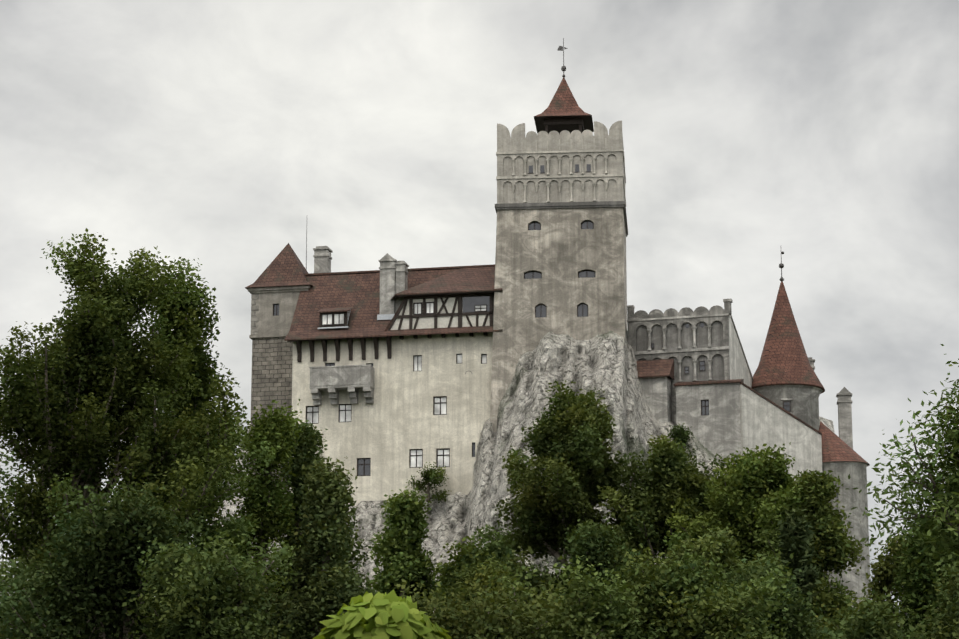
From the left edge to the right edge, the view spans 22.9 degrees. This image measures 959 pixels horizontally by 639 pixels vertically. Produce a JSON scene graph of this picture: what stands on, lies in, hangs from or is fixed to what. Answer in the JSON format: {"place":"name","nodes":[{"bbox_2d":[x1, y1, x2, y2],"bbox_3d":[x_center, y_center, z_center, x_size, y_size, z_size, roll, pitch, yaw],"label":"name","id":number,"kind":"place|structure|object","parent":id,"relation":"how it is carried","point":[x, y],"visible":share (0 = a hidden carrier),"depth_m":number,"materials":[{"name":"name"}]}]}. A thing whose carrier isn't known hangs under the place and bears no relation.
{"place":"outdoors","nodes":[
{"label":"outdoors","id":0,"kind":"place"},
{"bbox_2d":[390,294,493,329],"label":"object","id":1,"kind":"object","parent":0,"point":[428,322],"visible":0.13,"depth_m":171.08,"materials":[{"name":"white paint"}]},
{"bbox_2d":[0,0,958,604],"label":"sky","id":2,"kind":"structure","parent":0,"point":[824,134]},
{"bbox_2d":[210,329,834,616],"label":"limestone crag","id":3,"kind":"structure","parent":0,"point":[606,363],"depth_m":165.11,"materials":[{"name":"grey stone"}]},
{"bbox_2d":[250,337,292,491],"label":"stone turret base","id":4,"kind":"object","parent":3,"relation":"on","point":[272,360],"visible":0.14,"depth_m":176.33,"materials":[{"name":"stone"}]},
{"bbox_2d":[248,285,310,338],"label":"turret wall","id":5,"kind":"structure","parent":4,"relation":"on","point":[269,324],"depth_m":177.20,"materials":[{"name":"beige paint"}]},
{"bbox_2d":[251,294,258,334],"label":"corner quoins","id":6,"kind":"object","parent":5,"relation":"attached to","point":[254,319],"visible":0.33,"depth_m":177.51,"materials":[{"name":"stone"}]},
{"bbox_2d":[290,332,492,503],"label":"wing walls","id":7,"kind":"structure","parent":3,"relation":"on","point":[392,425],"depth_m":170.38,"materials":[{"name":"beige paint"}]},
{"bbox_2d":[306,232,306,269],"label":"tower lightning rod","id":8,"kind":"object","parent":7,"relation":"on","point":[306,250],"visible":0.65,"depth_m":181.61,"materials":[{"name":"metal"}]},
{"bbox_2d":[245,243,502,340],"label":"wing roof","id":9,"kind":"structure","parent":7,"relation":"on","point":[357,293],"depth_m":175.00,"materials":[{"name":"brown tile"}]},
{"bbox_2d":[318,310,394,328],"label":"wing flashing","id":10,"kind":"object","parent":9,"relation":"attached to","point":[385,317],"visible":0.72,"depth_m":172.82,"materials":[{"name":"grey metal"}]},
{"bbox_2d":[273,302,486,475],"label":"wing window frames","id":11,"kind":"structure","parent":7,"relation":"attached to","point":[434,403],"depth_m":170.53,"materials":[{"name":"wood"}]},
{"bbox_2d":[307,303,485,466],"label":"windows","id":12,"kind":"structure","parent":11,"relation":"in","point":[436,408],"depth_m":171.13,"materials":[{"name":"grey glass"}]},
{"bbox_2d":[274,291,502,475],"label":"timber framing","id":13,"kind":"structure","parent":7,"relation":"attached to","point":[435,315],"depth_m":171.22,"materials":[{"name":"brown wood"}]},
{"bbox_2d":[309,246,471,405],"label":"chimneys and balcony","id":14,"kind":"structure","parent":7,"relation":"attached to","point":[353,380],"depth_m":171.31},
{"bbox_2d":[406,462,451,502],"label":"shrub limbs","id":15,"kind":"object","parent":3,"relation":"on","point":[430,476],"visible":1,"depth_m":167.51,"materials":[{"name":"green plant"}]},
{"bbox_2d":[490,207,626,431],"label":"tower walls","id":16,"kind":"structure","parent":3,"relation":"on","point":[560,249],"depth_m":169.76,"materials":[{"name":"grey paint"}]},
{"bbox_2d":[524,171,593,317],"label":"window panes","id":17,"kind":"structure","parent":16,"relation":"attached to","point":[578,272],"depth_m":170.01,"materials":[{"name":"black glass"}]},
{"bbox_2d":[525,164,594,316],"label":"tower windows","id":18,"kind":"structure","parent":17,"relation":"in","point":[540,310],"depth_m":170.25,"materials":[{"name":"grey glass"}]},
{"bbox_2d":[495,201,627,236],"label":"tower cornice","id":19,"kind":"structure","parent":16,"relation":"on","point":[556,205],"depth_m":170.85,"materials":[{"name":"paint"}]},
{"bbox_2d":[497,120,624,203],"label":"tower upper storey","id":20,"kind":"object","parent":19,"relation":"on","point":[615,165],"visible":0.73,"depth_m":171.67,"materials":[{"name":"paint"}]},
{"bbox_2d":[496,138,625,203],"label":"blind arcade molding","id":21,"kind":"structure","parent":20,"relation":"attached to","point":[560,175],"depth_m":171.47,"materials":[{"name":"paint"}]},
{"bbox_2d":[534,115,593,134],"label":"tower belvedere","id":22,"kind":"object","parent":20,"relation":"on","point":[570,124],"visible":0.4,"depth_m":175.37,"materials":[{"name":"brown wood"}]},
{"bbox_2d":[534,77,590,116],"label":"tower roof","id":23,"kind":"structure","parent":22,"relation":"on","point":[563,102],"depth_m":175.89,"materials":[{"name":"red tile"}]},
{"bbox_2d":[557,38,567,76],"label":"weather vane","id":24,"kind":"object","parent":23,"relation":"on","point":[563,67],"visible":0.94,"depth_m":177.86,"materials":[{"name":"metal"}]},
{"bbox_2d":[667,423,699,456],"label":"shrub","id":25,"kind":"object","parent":3,"relation":"on","point":[681,434],"visible":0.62,"depth_m":164.75,"materials":[{"name":"green plant"}]},
{"bbox_2d":[652,316,752,414],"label":"block","id":26,"kind":"structure","parent":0,"point":[739,368],"depth_m":171.39,"materials":[{"name":"grey paint"}]},
{"bbox_2d":[627,298,752,381],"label":"block trim","id":27,"kind":"structure","parent":26,"relation":"attached to","point":[679,347],"depth_m":170.17,"materials":[{"name":"paint"}]},
{"bbox_3d":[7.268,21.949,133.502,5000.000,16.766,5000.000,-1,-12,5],"label":"ground","id":28,"kind":"structure","parent":0,"visible":0},
{"bbox_2d":[0,228,300,638],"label":"tree","id":29,"kind":"object","parent":28,"relation":"on","point":[94,365],"visible":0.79,"depth_m":74.24,"materials":[{"name":"green plant"}]},
{"bbox_2d":[0,469,301,638],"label":"tree","id":30,"kind":"object","parent":28,"relation":"on","point":[61,600],"visible":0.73,"depth_m":54.11,"materials":[{"name":"green plant"}]},
{"bbox_2d":[124,256,249,546],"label":"tree","id":31,"kind":"object","parent":28,"relation":"on","point":[188,324],"visible":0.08,"depth_m":82.64,"materials":[{"name":"green plant"}]},
{"bbox_2d":[122,529,294,638],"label":"tree","id":32,"kind":"object","parent":28,"relation":"on","point":[199,598],"visible":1,"depth_m":49.12,"materials":[{"name":"green plant"}]},
{"bbox_2d":[212,399,306,631],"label":"tree","id":33,"kind":"object","parent":28,"relation":"on","point":[268,503],"visible":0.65,"depth_m":77.98,"materials":[{"name":"green plant"}]},
{"bbox_2d":[274,418,330,616],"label":"tree","id":34,"kind":"object","parent":28,"relation":"on","point":[307,448],"visible":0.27,"depth_m":82.73,"materials":[{"name":"green plant"}]},
{"bbox_2d":[251,456,375,638],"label":"tree","id":35,"kind":"object","parent":28,"relation":"on","point":[325,585],"visible":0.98,"depth_m":68.93,"materials":[{"name":"green plant"}]},
{"bbox_2d":[301,514,379,638],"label":"tree limbs","id":36,"kind":"object","parent":28,"relation":"on","point":[354,558],"visible":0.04,"depth_m":78.65,"materials":[{"name":"green plant"}]},
{"bbox_2d":[313,589,451,638],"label":"bush","id":37,"kind":"object","parent":28,"relation":"on","point":[391,615],"visible":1,"depth_m":39.22,"materials":[{"name":"green plant"}]},
{"bbox_2d":[364,486,447,615],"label":"tree","id":38,"kind":"object","parent":28,"relation":"on","point":[400,550],"visible":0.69,"depth_m":99.96,"materials":[{"name":"green plant"}]},
{"bbox_2d":[433,536,484,593],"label":"bush","id":39,"kind":"object","parent":28,"relation":"on","point":[470,546],"visible":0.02,"depth_m":104.93,"materials":[{"name":"green plant"}]},
{"bbox_2d":[432,538,517,623],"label":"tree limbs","id":40,"kind":"object","parent":28,"relation":"on","point":[499,551],"visible":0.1,"depth_m":104.69,"materials":[{"name":"green plant"}]},
{"bbox_2d":[437,552,523,622],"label":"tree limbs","id":41,"kind":"object","parent":28,"relation":"on","point":[473,592],"visible":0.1,"depth_m":74.93,"materials":[{"name":"green plant"}]},
{"bbox_2d":[385,565,636,638],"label":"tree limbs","id":42,"kind":"object","parent":28,"relation":"on","point":[486,618],"visible":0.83,"depth_m":47.26,"materials":[{"name":"green plant"}]},
{"bbox_2d":[498,546,566,627],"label":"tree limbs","id":43,"kind":"object","parent":28,"relation":"on","point":[535,581],"visible":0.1,"depth_m":87.62,"materials":[{"name":"green plant"}]},
{"bbox_2d":[471,380,671,607],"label":"tree limbs","id":44,"kind":"object","parent":28,"relation":"on","point":[570,434],"visible":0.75,"depth_m":105.07,"materials":[{"name":"green plant"}]},
{"bbox_2d":[546,516,671,636],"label":"bush","id":45,"kind":"object","parent":28,"relation":"on","point":[595,546],"visible":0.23,"depth_m":89.84,"materials":[{"name":"green plant"}]},
{"bbox_2d":[521,544,792,638],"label":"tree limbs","id":46,"kind":"object","parent":28,"relation":"on","point":[675,603],"visible":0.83,"depth_m":47.99,"materials":[{"name":"green plant"}]},
{"bbox_2d":[597,434,732,567],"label":"tree","id":47,"kind":"object","parent":28,"relation":"on","point":[674,474],"visible":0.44,"depth_m":104.47,"materials":[{"name":"green plant"}]},
{"bbox_2d":[627,301,731,423],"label":"block walls","id":48,"kind":"structure","parent":28,"relation":"on","point":[633,326],"depth_m":170.33,"materials":[{"name":"paint"}]},
{"bbox_2d":[651,343,708,415],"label":"block window frames","id":49,"kind":"structure","parent":48,"relation":"attached to","point":[705,406],"depth_m":169.48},
{"bbox_2d":[637,321,723,382],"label":"blind arches","id":50,"kind":"structure","parent":48,"relation":"attached to","point":[687,342],"depth_m":170.14,"materials":[{"name":"paint"}]},
{"bbox_2d":[639,376,740,463],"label":"lower walls","id":51,"kind":"structure","parent":28,"relation":"on","point":[717,429],"depth_m":167.67,"materials":[{"name":"paint"}]},
{"bbox_2d":[637,359,743,386],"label":"block roof tiles","id":52,"kind":"structure","parent":51,"relation":"on","point":[656,368],"depth_m":169.11,"materials":[{"name":"brown tile"}]},
{"bbox_2d":[644,524,782,592],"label":"tree","id":53,"kind":"object","parent":28,"relation":"on","point":[715,545],"visible":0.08,"depth_m":87.31,"materials":[{"name":"green plant"}]},
{"bbox_2d":[663,442,815,572],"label":"tree limbs","id":54,"kind":"object","parent":28,"relation":"on","point":[748,488],"visible":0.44,"depth_m":100.61,"materials":[{"name":"green plant"}]},
{"bbox_2d":[711,551,851,638],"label":"tree limbs","id":55,"kind":"object","parent":28,"relation":"on","point":[796,618],"visible":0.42,"depth_m":50.88,"materials":[{"name":"green plant"}]},
{"bbox_2d":[740,384,823,570],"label":"curtain wall","id":56,"kind":"structure","parent":28,"relation":"on","point":[763,421],"depth_m":168.65,"materials":[{"name":"white paint"}]},
{"bbox_2d":[740,382,821,434],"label":"wall coping","id":57,"kind":"object","parent":56,"relation":"on","point":[781,408],"visible":0.36,"depth_m":169.08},
{"bbox_2d":[777,506,824,636],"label":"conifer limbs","id":58,"kind":"object","parent":28,"relation":"on","point":[794,529],"visible":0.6,"depth_m":69.36,"materials":[{"name":"green plant"}]},
{"bbox_2d":[752,470,871,629],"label":"tree","id":59,"kind":"object","parent":28,"relation":"on","point":[833,543],"visible":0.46,"depth_m":98.09,"materials":[{"name":"green plant"}]},
{"bbox_2d":[753,385,870,607],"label":"round tower drums","id":60,"kind":"object","parent":28,"relation":"on","point":[805,404],"visible":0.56,"depth_m":170.30,"materials":[{"name":"paint"}]},
{"bbox_2d":[783,401,790,411],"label":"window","id":61,"kind":"structure","parent":60,"relation":"attached to","point":[787,405],"depth_m":175.51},
{"bbox_2d":[784,402,837,497],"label":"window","id":62,"kind":"structure","parent":61,"relation":"attached to","point":[787,408],"depth_m":175.49,"materials":[{"name":"black glass"}]},
{"bbox_2d":[751,281,869,465],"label":"round tower cone roofs","id":63,"kind":"structure","parent":60,"relation":"on","point":[784,360],"depth_m":177.06,"materials":[{"name":"red tile"}]},
{"bbox_2d":[779,251,783,280],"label":"finial","id":64,"kind":"object","parent":63,"relation":"on","point":[781,265],"visible":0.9,"depth_m":180.25,"materials":[{"name":"metal"}]},
{"bbox_2d":[781,357,852,448],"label":"round tower chimneys","id":65,"kind":"object","parent":60,"relation":"on","point":[844,396],"depth_m":174.39,"materials":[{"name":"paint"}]},
{"bbox_2d":[807,603,897,638],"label":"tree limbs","id":66,"kind":"object","parent":28,"relation":"on","point":[832,621],"visible":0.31,"depth_m":59.11,"materials":[{"name":"green plant"}]},
{"bbox_2d":[830,586,916,638],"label":"bush","id":67,"kind":"object","parent":28,"relation":"on","point":[867,628],"visible":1,"depth_m":44.91,"materials":[{"name":"green plant"}]},
{"bbox_2d":[854,533,914,636],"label":"tree limbs","id":68,"kind":"object","parent":28,"relation":"on","point":[883,574],"visible":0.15,"depth_m":117.73,"materials":[{"name":"green plant"}]},
{"bbox_2d":[847,344,958,638],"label":"ash tree limbs","id":69,"kind":"object","parent":28,"relation":"on","point":[931,493],"visible":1,"depth_m":60.13,"materials":[{"name":"green plant"}]},
{"bbox_2d":[891,508,958,638],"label":"tree limbs","id":70,"kind":"object","parent":28,"relation":"on","point":[915,581],"visible":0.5,"depth_m":67.98,"materials":[{"name":"green plant"}]},
{"bbox_2d":[897,462,958,638],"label":"tree limbs","id":71,"kind":"object","parent":28,"relation":"on","point":[938,511],"depth_m":78.12,"materials":[{"name":"green plant"}]},
{"bbox_2d":[907,554,958,638],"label":"tree","id":72,"kind":"object","parent":28,"relation":"on","point":[948,628],"visible":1,"depth_m":49.10,"materials":[{"name":"green plant"}]}
]}

